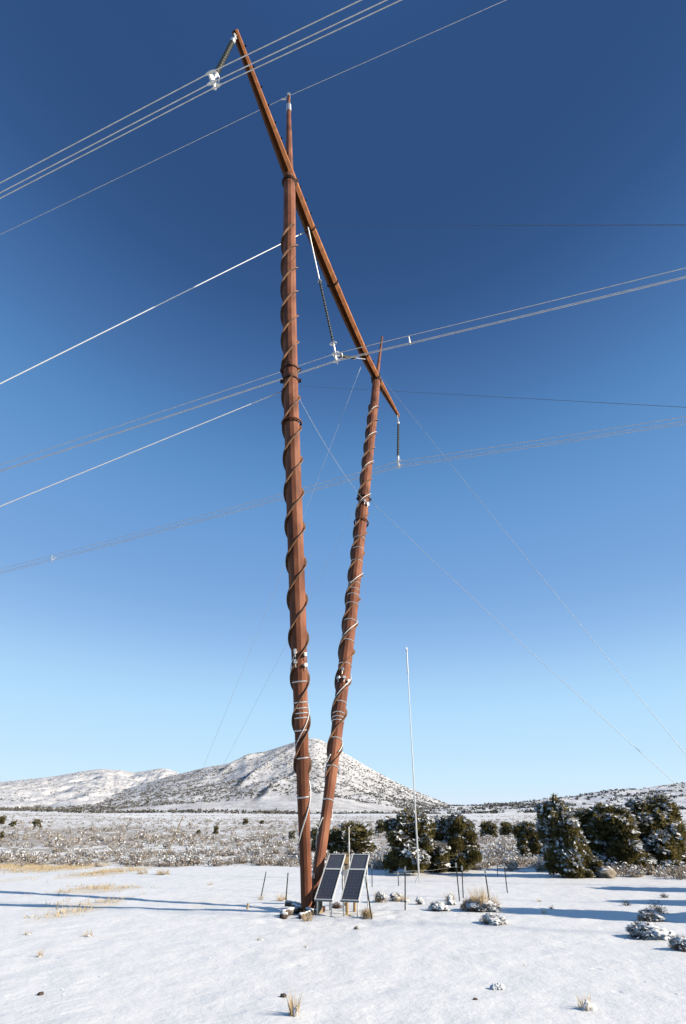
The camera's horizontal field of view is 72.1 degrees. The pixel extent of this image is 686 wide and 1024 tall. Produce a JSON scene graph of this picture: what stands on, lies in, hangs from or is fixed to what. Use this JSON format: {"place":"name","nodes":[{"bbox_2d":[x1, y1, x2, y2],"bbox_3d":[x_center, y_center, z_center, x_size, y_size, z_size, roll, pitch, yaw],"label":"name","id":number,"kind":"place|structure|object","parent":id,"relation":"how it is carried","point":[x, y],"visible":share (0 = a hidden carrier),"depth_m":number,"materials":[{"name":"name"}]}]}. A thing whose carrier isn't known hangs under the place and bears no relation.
{"place":"outdoors","nodes":[
{"label":"outdoors","id":0,"kind":"place"},
{"bbox_2d":[0,859,162,919],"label":"dry grass","id":1,"kind":"structure","parent":0,"point":[47,869],"depth_m":26.66,"materials":[{"name":"plant"}]},
{"bbox_2d":[0,768,179,807],"bbox_3d":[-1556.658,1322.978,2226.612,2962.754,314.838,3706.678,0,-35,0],"label":"hills","id":2,"kind":"structure","parent":0,"point":[63,796],"depth_m":1774.88,"materials":[{"name":"white snow"}]},
{"bbox_2d":[27,738,446,813],"bbox_3d":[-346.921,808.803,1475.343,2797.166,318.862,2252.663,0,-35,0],"label":"hill","id":3,"kind":"structure","parent":0,"point":[270,800],"depth_m":1194.49,"materials":[{"name":"white snow"}]},
{"bbox_2d":[0,740,685,812],"bbox_3d":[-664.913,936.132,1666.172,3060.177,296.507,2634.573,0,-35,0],"label":"hillside junipers","id":4,"kind":"object","parent":3,"relation":"on","point":[418,804],"visible":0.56,"depth_m":1075.73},
{"bbox_2d":[0,810,685,1023],"bbox_3d":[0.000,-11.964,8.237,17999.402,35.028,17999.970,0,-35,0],"label":"ground","id":5,"kind":"structure","parent":0,"point":[148,953],"depth_m":8.81,"materials":[{"name":"white snow"}]},
{"bbox_2d":[0,831,4,839],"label":"juniper tree","id":6,"kind":"object","parent":5,"relation":"on","point":[2,833],"visible":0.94,"depth_m":59.03,"materials":[{"name":"green plant"}]},
{"bbox_2d":[0,815,6,823],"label":"juniper tree","id":7,"kind":"object","parent":5,"relation":"on","point":[3,818],"visible":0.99,"depth_m":112.65,"materials":[{"name":"green plant"}]},
{"bbox_2d":[8,821,16,826],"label":"juniper tree","id":8,"kind":"object","parent":5,"relation":"on","point":[13,823],"visible":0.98,"depth_m":103.61,"materials":[{"name":"green plant"}]},
{"bbox_2d":[32,819,42,828],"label":"juniper tree","id":9,"kind":"object","parent":5,"relation":"on","point":[36,822],"visible":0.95,"depth_m":99.83,"materials":[{"name":"green plant"}]},
{"bbox_2d":[83,930,93,936],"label":"grass tuft","id":10,"kind":"object","parent":5,"relation":"on","point":[85,935],"visible":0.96,"depth_m":9.53,"materials":[{"name":"plant"}]},
{"bbox_2d":[136,869,147,873],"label":"grass tuft","id":11,"kind":"object","parent":5,"relation":"on","point":[142,872],"visible":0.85,"depth_m":25.85,"materials":[{"name":"plant"}]},
{"bbox_2d":[154,869,170,874],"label":"grass tuft","id":12,"kind":"object","parent":5,"relation":"on","point":[160,872],"visible":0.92,"depth_m":25.38,"materials":[{"name":"plant"}]},
{"bbox_2d":[212,825,218,834],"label":"juniper tree","id":13,"kind":"object","parent":5,"relation":"on","point":[215,829],"visible":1,"depth_m":83.52,"materials":[{"name":"green plant"}]},
{"bbox_2d":[242,818,248,824],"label":"juniper tree","id":14,"kind":"object","parent":5,"relation":"on","point":[245,821],"visible":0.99,"depth_m":117.59,"materials":[{"name":"green plant"}]},
{"bbox_2d":[261,871,266,896],"bbox_3d":[-2.701,12.680,15.983,0.168,0.802,0.063,0,-35,0],"label":"fence post","id":15,"kind":"object","parent":5,"relation":"on","point":[263,883],"visible":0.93,"depth_m":16.03,"materials":[{"name":"grey metal"}]},
{"bbox_2d":[184,362,362,812],"bbox_3d":[-5.881,7.243,35.374,0.020,31.537,25.002,23,-41,-29],"label":"guy wire","id":16,"kind":"object","parent":5,"relation":"attached to","point":[273,592],"visible":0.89,"depth_m":35.01,"materials":[{"name":"grey metal"}]},
{"bbox_2d":[165,816,182,858],"bbox_3d":[-12.437,23.964,34.711,0.064,2.597,2.248,23,-41,-29],"label":"guy marker","id":17,"kind":"object","parent":16,"relation":"attached to","point":[174,837],"visible":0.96,"depth_m":34.68,"materials":[{"name":"grey metal"}]},
{"bbox_2d":[275,894,285,900],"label":"grass tuft","id":18,"kind":"object","parent":5,"relation":"on","point":[278,899],"visible":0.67,"depth_m":14.89,"materials":[{"name":"plant"}]},
{"bbox_2d":[279,911,287,918],"bbox_3d":[-1.477,10.061,11.773,0.230,0.139,0.171,0,-35,0],"label":"stone","id":19,"kind":"object","parent":5,"relation":"on","point":[283,915],"visible":1,"depth_m":11.73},
{"bbox_2d":[285,873,288,906],"bbox_3d":[-1.647,11.095,13.778,0.067,0.887,0.063,0,-35,0],"label":"fence post","id":20,"kind":"object","parent":5,"relation":"on","point":[287,886],"visible":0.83,"depth_m":13.86,"materials":[{"name":"grey metal"}]},
{"bbox_2d":[281,905,298,915],"bbox_3d":[-1.267,10.515,12.463,0.140,0.174,1.520,-12,-36,17],"label":"log","id":21,"kind":"object","parent":5,"relation":"on","point":[291,910],"visible":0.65,"depth_m":12.24,"materials":[{"name":"white plant"}]},
{"bbox_2d":[288,830,295,838],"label":"juniper tree","id":22,"kind":"object","parent":5,"relation":"on","point":[291,834],"visible":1,"depth_m":68.65,"materials":[{"name":"green plant"}]},
{"bbox_2d":[284,899,300,906],"bbox_3d":[-1.375,11.070,13.318,0.549,0.204,0.116,3,-35,-4],"label":"log","id":23,"kind":"object","parent":5,"relation":"on","point":[288,903],"visible":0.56,"depth_m":13.30,"materials":[{"name":"grey wood"}]},
{"bbox_2d":[285,991,303,1016],"bbox_3d":[-0.553,5.515,5.272,0.218,0.324,0.176,16,-38,-22],"label":"grass tuft","id":24,"kind":"object","parent":5,"relation":"on","point":[294,1010],"visible":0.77,"depth_m":5.25,"materials":[{"name":"plant"}]},
{"bbox_2d":[291,902,314,910],"bbox_3d":[-1.073,10.577,12.576,0.833,0.216,0.110,-28,-43,34],"label":"log","id":25,"kind":"object","parent":5,"relation":"on","point":[295,904],"visible":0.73,"depth_m":12.64,"materials":[{"name":"grey wood"}]},
{"bbox_2d":[298,908,316,918],"bbox_3d":[-0.872,10.330,12.148,0.110,0.141,1.174,-12,-36,16],"label":"log","id":26,"kind":"object","parent":5,"relation":"on","point":[306,912],"visible":0.77,"depth_m":12.05,"materials":[{"name":"white plant"}]},
{"bbox_2d":[302,911,313,921],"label":"grass tuft","id":27,"kind":"object","parent":5,"relation":"on","point":[306,918],"visible":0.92,"depth_m":11.39,"materials":[{"name":"plant"}]},
{"bbox_2d":[310,823,319,851],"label":"juniper tree","id":28,"kind":"object","parent":5,"relation":"on","point":[313,833],"visible":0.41,"depth_m":42.37,"materials":[{"name":"green plant"}]},
{"bbox_2d":[232,29,399,913],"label":"transmission tower","id":29,"kind":"structure","parent":5,"relation":"on","point":[294,529],"depth_m":19.21,"materials":[{"name":"wood"}]},
{"bbox_2d":[0,391,281,506],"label":"guy wire","id":30,"kind":"object","parent":29,"relation":"attached to","point":[136,450],"visible":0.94,"depth_m":17.98,"materials":[{"name":"white metal"}]},
{"bbox_2d":[0,232,304,383],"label":"guy wire","id":31,"kind":"object","parent":29,"relation":"attached to","point":[140,313],"visible":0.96,"depth_m":23.40,"materials":[{"name":"white metal"}]},
{"bbox_2d":[206,33,236,89],"bbox_3d":[-5.333,-20.564,21.318,0.442,7.735,0.590,-11,-36,16],"label":"insulator string","id":32,"kind":"object","parent":29,"relation":"hanging from","point":[223,59],"visible":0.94,"depth_m":20.14,"materials":[{"name":"grey ceramic"}]},
{"bbox_2d":[0,0,361,183],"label":"conductor wire","id":33,"kind":"object","parent":32,"relation":"hanging from","point":[186,85],"visible":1,"depth_m":19.45,"materials":[{"name":"metal"}]},
{"bbox_2d":[0,0,387,192],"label":"conductor wire","id":34,"kind":"object","parent":32,"relation":"hanging from","point":[199,89],"visible":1,"depth_m":19.27,"materials":[{"name":"metal"}]},
{"bbox_2d":[0,0,401,198],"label":"conductor wire","id":35,"kind":"object","parent":32,"relation":"hanging from","point":[207,91],"visible":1,"depth_m":19.65,"materials":[{"name":"metal"}]},
{"bbox_2d":[0,0,505,234],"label":"earth wire","id":36,"kind":"object","parent":29,"relation":"attached to","point":[258,110],"visible":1,"depth_m":31.55,"materials":[{"name":"metal"}]},
{"bbox_2d":[175,504,357,853],"bbox_3d":[-6.012,12.826,30.928,0.014,17.294,26.094,20,-39,-26],"label":"guy wire","id":37,"kind":"object","parent":29,"relation":"attached to","point":[257,699],"visible":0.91,"depth_m":30.54,"materials":[{"name":"grey metal"}]},
{"bbox_2d":[290,652,308,747],"bbox_3d":[-1.420,5.843,14.729,0.481,2.701,0.805,-25,-42,32],"label":"white cable","id":38,"kind":"object","parent":29,"relation":"attached to","point":[308,707],"visible":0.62,"depth_m":14.46,"materials":[{"name":"white plastic"}]},
{"bbox_2d":[297,781,310,864],"bbox_3d":[-1.195,8.710,13.661,0.539,3.348,0.708,0,-35,0],"label":"white cable","id":39,"kind":"object","parent":29,"relation":"attached to","point":[304,823],"visible":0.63,"depth_m":13.24,"materials":[{"name":"white plastic"}]},
{"bbox_2d":[316,754,332,844],"bbox_3d":[-0.529,9.358,14.797,0.416,3.249,0.776,-12,-36,16],"label":"white cable","id":40,"kind":"object","parent":29,"relation":"attached to","point":[332,809],"visible":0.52,"depth_m":14.64,"materials":[{"name":"white plastic"}]},
{"bbox_2d":[301,402,361,497],"bbox_3d":[-0.513,-2.916,23.280,0.018,0.473,8.213,-13,-37,18],"label":"tie wire","id":41,"kind":"object","parent":29,"relation":"attached to","point":[328,449],"visible":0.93,"depth_m":22.77,"materials":[{"name":"grey metal"}]},
{"bbox_2d":[307,226,365,363],"bbox_3d":[-0.219,-11.550,30.111,0.467,7.424,10.005,-13,-37,18],"label":"insulator vee","id":42,"kind":"object","parent":29,"relation":"hanging from","point":[335,355],"visible":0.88,"depth_m":28.10,"materials":[{"name":"porcelain"},{"name":"galvanised steel"}]},
{"bbox_2d":[0,267,685,464],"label":"conductor wire","id":43,"kind":"object","parent":42,"relation":"attached to","point":[365,346],"visible":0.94,"depth_m":26.72,"materials":[{"name":"metal"}]},
{"bbox_2d":[0,276,685,470],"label":"conductor wire","id":44,"kind":"object","parent":42,"relation":"attached to","point":[365,353],"visible":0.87,"depth_m":27.17,"materials":[{"name":"metal"}]},
{"bbox_2d":[0,277,685,471],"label":"conductor wire","id":45,"kind":"object","parent":42,"relation":"attached to","point":[366,354],"visible":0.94,"depth_m":26.65,"materials":[{"name":"metal"}]},
{"bbox_2d":[332,571,362,751],"bbox_3d":[0.203,5.528,19.586,0.696,8.397,2.966,-14,-37,19],"label":"white cable","id":46,"kind":"object","parent":29,"relation":"attached to","point":[339,643],"visible":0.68,"depth_m":18.61,"materials":[{"name":"white plastic"}]},
{"bbox_2d":[395,415,401,467],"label":"insulator string","id":47,"kind":"object","parent":29,"relation":"hanging from","point":[398,459],"visible":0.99,"depth_m":40.38,"materials":[{"name":"grey metal"}]},
{"bbox_2d":[0,423,685,573],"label":"conductor wire","id":48,"kind":"object","parent":47,"relation":"hanging from","point":[358,478],"visible":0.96,"depth_m":38.99,"materials":[{"name":"metal"}]},
{"bbox_2d":[1,421,684,571],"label":"conductor wire","id":49,"kind":"object","parent":47,"relation":"hanging from","point":[358,476],"visible":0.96,"depth_m":39.50,"materials":[{"name":"metal"}]},
{"bbox_2d":[1,416,685,568],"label":"conductor wire","id":50,"kind":"object","parent":47,"relation":"hanging from","point":[359,472],"visible":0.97,"depth_m":39.11,"materials":[{"name":"metal"}]},
{"bbox_2d":[306,386,685,407],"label":"guy wire","id":51,"kind":"object","parent":29,"relation":"attached to","point":[511,397],"visible":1,"depth_m":10.72,"materials":[{"name":"grey metal"}]},
{"bbox_2d":[377,372,684,752],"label":"guy wire","id":52,"kind":"object","parent":29,"relation":"attached to","point":[552,590],"visible":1,"depth_m":20.86,"materials":[{"name":"grey metal"}]},
{"bbox_2d":[398,224,685,225],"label":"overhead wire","id":53,"kind":"object","parent":29,"relation":"attached to","point":[521,225],"visible":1,"depth_m":13.43,"materials":[{"name":"grey metal"}]},
{"bbox_2d":[315,901,322,913],"bbox_3d":[-0.652,10.616,12.626,0.238,0.283,0.235,0,-35,0],"label":"stump","id":54,"kind":"object","parent":5,"relation":"on","point":[320,908],"visible":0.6,"depth_m":12.58,"materials":[{"name":"brown wood"}]},
{"bbox_2d":[314,854,345,916],"bbox_3d":[-0.270,10.506,12.913,0.500,1.012,1.697,-10,2,14],"label":"solar panel","id":55,"kind":"object","parent":5,"relation":"on","point":[329,880],"visible":0.84,"depth_m":12.93,"materials":[{"name":"grey"}]},
{"bbox_2d":[327,827,343,854],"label":"juniper tree","id":56,"kind":"object","parent":5,"relation":"on","point":[335,840],"visible":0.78,"depth_m":41.65,"materials":[{"name":"green plant"}]},
{"bbox_2d":[332,901,341,908],"bbox_3d":[-0.177,11.360,13.615,0.401,0.208,0.311,0,-35,0],"label":"brush","id":57,"kind":"object","parent":5,"relation":"on","point":[336,906],"visible":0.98,"depth_m":13.59,"materials":[{"name":"brown plant"}]},
{"bbox_2d":[6,870,678,1022],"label":"snow stubble","id":58,"kind":"object","parent":5,"relation":"on","point":[319,1022],"visible":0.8,"depth_m":6.56,"materials":[{"name":"brown plant"}]},
{"bbox_2d":[0,812,685,879],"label":"sagebrush","id":59,"kind":"object","parent":5,"relation":"on","point":[493,857],"visible":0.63,"depth_m":43.15,"materials":[{"name":"grey plant"}]},
{"bbox_2d":[0,805,685,813],"bbox_3d":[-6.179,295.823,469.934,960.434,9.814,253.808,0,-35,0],"label":"distant woodland","id":60,"kind":"object","parent":5,"relation":"on","point":[67,810],"visible":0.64,"depth_m":512.72,"materials":[{"name":"green plant"}]},
{"bbox_2d":[344,827,349,905],"bbox_3d":[0.087,10.732,14.285,0.260,2.000,0.255,0,-35,0],"label":"equipment post","id":61,"kind":"object","parent":5,"relation":"on","point":[347,860],"visible":0.53,"depth_m":14.31,"materials":[{"name":"white metal"}]},
{"bbox_2d":[345,902,348,914],"bbox_3d":[0.106,10.521,12.469,0.088,0.309,0.086,0,-35,0],"label":"wooden stake","id":62,"kind":"object","parent":5,"relation":"on","point":[346,908],"visible":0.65,"depth_m":12.46,"materials":[{"name":"beige wood"}]},
{"bbox_2d":[340,854,369,916],"bbox_3d":[0.411,10.415,12.781,0.500,1.022,1.684,-10,2,14],"label":"solar panel","id":63,"kind":"object","parent":5,"relation":"on","point":[354,880],"visible":0.81,"depth_m":12.77,"materials":[{"name":"grey"}]},
{"bbox_2d":[337,820,375,854],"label":"juniper tree","id":64,"kind":"object","parent":5,"relation":"on","point":[359,834],"visible":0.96,"depth_m":40.68,"materials":[{"name":"green plant"}]},
{"bbox_2d":[361,907,373,918],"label":"tumbleweed","id":65,"kind":"object","parent":5,"relation":"on","point":[366,913],"visible":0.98,"depth_m":11.81,"materials":[{"name":"beige plant"}]},
{"bbox_2d":[364,876,371,918],"bbox_3d":[0.648,9.771,11.884,0.198,0.940,0.063,0,-35,0],"label":"fence post","id":66,"kind":"object","parent":5,"relation":"on","point":[368,896],"visible":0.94,"depth_m":11.93,"materials":[{"name":"grey metal"}]},
{"bbox_2d":[374,819,384,832],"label":"juniper tree","id":67,"kind":"object","parent":5,"relation":"on","point":[379,823],"visible":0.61,"depth_m":85.78,"materials":[{"name":"green plant"}]},
{"bbox_2d":[374,891,388,902],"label":"snowy shrub","id":68,"kind":"object","parent":5,"relation":"on","point":[382,895],"visible":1,"depth_m":14.70,"materials":[{"name":"white snow"}]},
{"bbox_2d":[389,891,402,900],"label":"snowy shrub","id":69,"kind":"object","parent":5,"relation":"on","point":[392,894],"visible":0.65,"depth_m":14.94,"materials":[{"name":"white snow"}]},
{"bbox_2d":[392,894,409,901],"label":"grass tuft","id":70,"kind":"object","parent":5,"relation":"on","point":[401,899],"visible":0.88,"depth_m":14.70,"materials":[{"name":"plant"}]},
{"bbox_2d":[404,867,405,909],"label":"fence post","id":71,"kind":"object","parent":5,"relation":"on","point":[405,886],"visible":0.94,"depth_m":13.14,"materials":[{"name":"grey metal"}]},
{"bbox_2d":[406,648,419,882],"bbox_3d":[3.368,11.971,23.561,0.528,10.550,0.119,4,-35,-6],"label":"aerial mast","id":72,"kind":"object","parent":5,"relation":"on","point":[418,876],"visible":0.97,"depth_m":22.75,"materials":[{"name":"metal"}]},
{"bbox_2d":[381,808,452,872],"bbox_3d":[3.913,18.805,27.014,3.590,3.266,4.173,-22,-40,28],"label":"juniper tree","id":73,"kind":"object","parent":5,"relation":"on","point":[400,831],"visible":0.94,"depth_m":26.37,"materials":[{"name":"green plant"}]},
{"bbox_2d":[415,897,424,903],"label":"snowy shrub","id":74,"kind":"object","parent":5,"relation":"on","point":[419,900],"visible":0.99,"depth_m":14.11,"materials":[{"name":"white snow"}]},
{"bbox_2d":[428,901,450,910],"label":"snowy shrub","id":75,"kind":"object","parent":5,"relation":"on","point":[437,906],"visible":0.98,"depth_m":12.78,"materials":[{"name":"white snow"}]},
{"bbox_2d":[430,815,449,867],"bbox_3d":[5.996,21.062,30.087,3.319,3.048,2.985,-19,-39,25],"label":"juniper tree","id":76,"kind":"object","parent":5,"relation":"on","point":[436,817],"visible":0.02,"depth_m":30.58,"materials":[{"name":"green plant"}]},
{"bbox_2d":[444,895,456,904],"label":"snowy shrub","id":77,"kind":"object","parent":5,"relation":"on","point":[450,901],"visible":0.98,"depth_m":13.99,"materials":[{"name":"white snow"}]},
{"bbox_2d":[455,863,459,900],"bbox_3d":[3.675,11.875,15.078,0.054,1.065,0.063,0,-35,0],"label":"fence post","id":78,"kind":"object","parent":5,"relation":"on","point":[457,880],"visible":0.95,"depth_m":15.12,"materials":[{"name":"grey metal"}]},
{"bbox_2d":[433,811,482,871],"bbox_3d":[6.801,20.140,28.749,3.220,3.190,3.207,-6,-35,9],"label":"juniper tree","id":79,"kind":"object","parent":5,"relation":"on","point":[456,831],"visible":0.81,"depth_m":28.02,"materials":[{"name":"green plant"}]},
{"bbox_2d":[461,866,463,897],"bbox_3d":[4.026,12.493,15.861,0.122,0.961,0.063,0,-35,0],"label":"fence post","id":80,"kind":"object","parent":5,"relation":"on","point":[462,880],"visible":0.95,"depth_m":15.89,"materials":[{"name":"grey metal"}]},
{"bbox_2d":[466,884,489,911],"bbox_3d":[3.714,10.555,12.969,0.745,0.670,0.732,21,-40,-28],"label":"grass tuft","id":81,"kind":"object","parent":5,"relation":"on","point":[481,895],"visible":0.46,"depth_m":12.86,"materials":[{"name":"plant"}]},
{"bbox_2d":[459,895,501,911],"bbox_3d":[3.725,10.791,12.916,1.224,0.502,1.001,0,-35,0],"label":"snowy shrub","id":82,"kind":"object","parent":5,"relation":"on","point":[469,904],"visible":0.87,"depth_m":12.71,"materials":[{"name":"white snow"}]},
{"bbox_2d":[484,869,489,899],"bbox_3d":[4.022,10.532,13.088,0.050,0.997,0.063,0,-35,0],"label":"fence post","id":83,"kind":"object","parent":5,"relation":"on","point":[486,882],"visible":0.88,"depth_m":13.21,"materials":[{"name":"grey metal"}]},
{"bbox_2d":[478,820,499,837],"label":"juniper tree","id":84,"kind":"object","parent":5,"relation":"on","point":[487,828],"visible":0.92,"depth_m":63.83,"materials":[{"name":"green plant"}]},
{"bbox_2d":[479,912,508,924],"bbox_3d":[3.506,9.511,10.999,0.644,0.311,0.615,14,-37,-19],"label":"snowy shrub","id":85,"kind":"object","parent":5,"relation":"on","point":[492,918],"visible":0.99,"depth_m":10.90,"materials":[{"name":"white snow"}]},
{"bbox_2d":[489,983,504,989],"bbox_3d":[2.062,6.358,6.298,0.205,0.104,0.106,0,-35,0],"label":"snow lump","id":86,"kind":"object","parent":5,"relation":"on","point":[496,986],"visible":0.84,"depth_m":6.28,"materials":[{"name":"white snow"}]},
{"bbox_2d":[503,863,507,892],"bbox_3d":[5.933,13.380,17.166,0.084,0.950,0.063,0,-35,0],"label":"fence post","id":87,"kind":"object","parent":5,"relation":"on","point":[505,877],"visible":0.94,"depth_m":17.21,"materials":[{"name":"grey metal"}]},
{"bbox_2d":[498,821,515,836],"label":"juniper tree","id":88,"kind":"object","parent":5,"relation":"on","point":[506,828],"visible":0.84,"depth_m":68.19,"materials":[{"name":"green plant"}]},
{"bbox_2d":[512,820,542,857],"bbox_3d":[15.264,27.057,39.023,2.312,2.698,2.570,-9,-36,13],"label":"juniper tree","id":89,"kind":"object","parent":5,"relation":"on","point":[526,837],"visible":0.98,"depth_m":38.52,"materials":[{"name":"green plant"}]},
{"bbox_2d":[370,500,685,792],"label":"guy wire","id":90,"kind":"object","parent":5,"relation":"attached to","point":[537,658],"visible":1,"depth_m":19.01,"materials":[{"name":"grey metal"}]},
{"bbox_2d":[534,793,592,878],"bbox_3d":[11.773,17.374,25.059,3.048,4.304,2.920,17,-38,-22],"label":"juniper tree","id":91,"kind":"object","parent":5,"relation":"on","point":[563,839],"visible":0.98,"depth_m":24.48,"materials":[{"name":"green plant"}]},
{"bbox_2d":[575,991,597,1010],"bbox_3d":[2.858,5.779,5.554,0.282,0.226,0.236,20,-39,-26],"label":"grass tuft","id":92,"kind":"object","parent":5,"relation":"on","point":[587,1005],"visible":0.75,"depth_m":5.50,"materials":[{"name":"plant"}]},
{"bbox_2d":[584,851,603,877],"bbox_3d":[12.357,18.071,24.221,2.179,1.243,1.875,-17,-38,22],"label":"juniper tree","id":93,"kind":"object","parent":5,"relation":"on","point":[593,862],"visible":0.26,"depth_m":23.77,"materials":[{"name":"green plant"}]},
{"bbox_2d":[593,866,616,877],"bbox_3d":[13.090,18.056,23.645,0.994,0.514,0.979,-24,-41,30],"label":"boulder","id":94,"kind":"object","parent":5,"relation":"on","point":[606,872],"visible":0.9,"depth_m":23.44,"materials":[{"name":"beige stone"}]},
{"bbox_2d":[569,802,657,870],"bbox_3d":[15.846,19.352,28.108,4.197,3.608,4.666,-29,-44,35],"label":"juniper tree","id":95,"kind":"object","parent":5,"relation":"on","point":[610,830],"visible":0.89,"depth_m":27.21,"materials":[{"name":"green plant"}]},
{"bbox_2d":[624,919,674,940],"bbox_3d":[6.142,8.470,9.543,0.977,0.384,0.818,0,-35,0],"label":"snowy shrub","id":96,"kind":"object","parent":5,"relation":"on","point":[645,930],"visible":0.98,"depth_m":9.37,"materials":[{"name":"white snow"}]},
{"bbox_2d":[636,907,665,921],"bbox_3d":[7.491,9.835,11.515,0.685,0.360,0.593,15,-37,-21],"label":"snowy shrub","id":97,"kind":"object","parent":5,"relation":"on","point":[647,914],"visible":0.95,"depth_m":11.44,"materials":[{"name":"white snow"}]},
{"bbox_2d":[624,792,685,869],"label":"juniper tree","id":98,"kind":"object","parent":5,"relation":"on","point":[663,836],"visible":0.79,"depth_m":28.40,"materials":[{"name":"green plant"}]},
{"bbox_2d":[649,899,669,913],"bbox_3d":[8.410,10.598,12.616,0.614,0.380,0.464,10,-36,-15],"label":"bare shrub","id":99,"kind":"object","parent":5,"relation":"on","point":[659,910],"visible":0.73,"depth_m":12.63,"materials":[{"name":"grey plant"}]},
{"bbox_2d":[666,935,685,951],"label":"snowy shrub","id":100,"kind":"object","parent":5,"relation":"on","point":[677,942],"visible":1,"depth_m":8.28,"materials":[{"name":"white snow"}]},
{"bbox_2d":[0,0,685,805],"label":"sky","id":101,"kind":"structure","parent":0,"point":[131,655],"materials":[{"name":"blue"}]},
{"bbox_2d":[393,782,685,813],"bbox_3d":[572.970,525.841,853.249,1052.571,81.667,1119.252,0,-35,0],"label":"hill","id":102,"kind":"structure","parent":0,"point":[581,800],"depth_m":743.65,"materials":[{"name":"white snow"}]}
]}

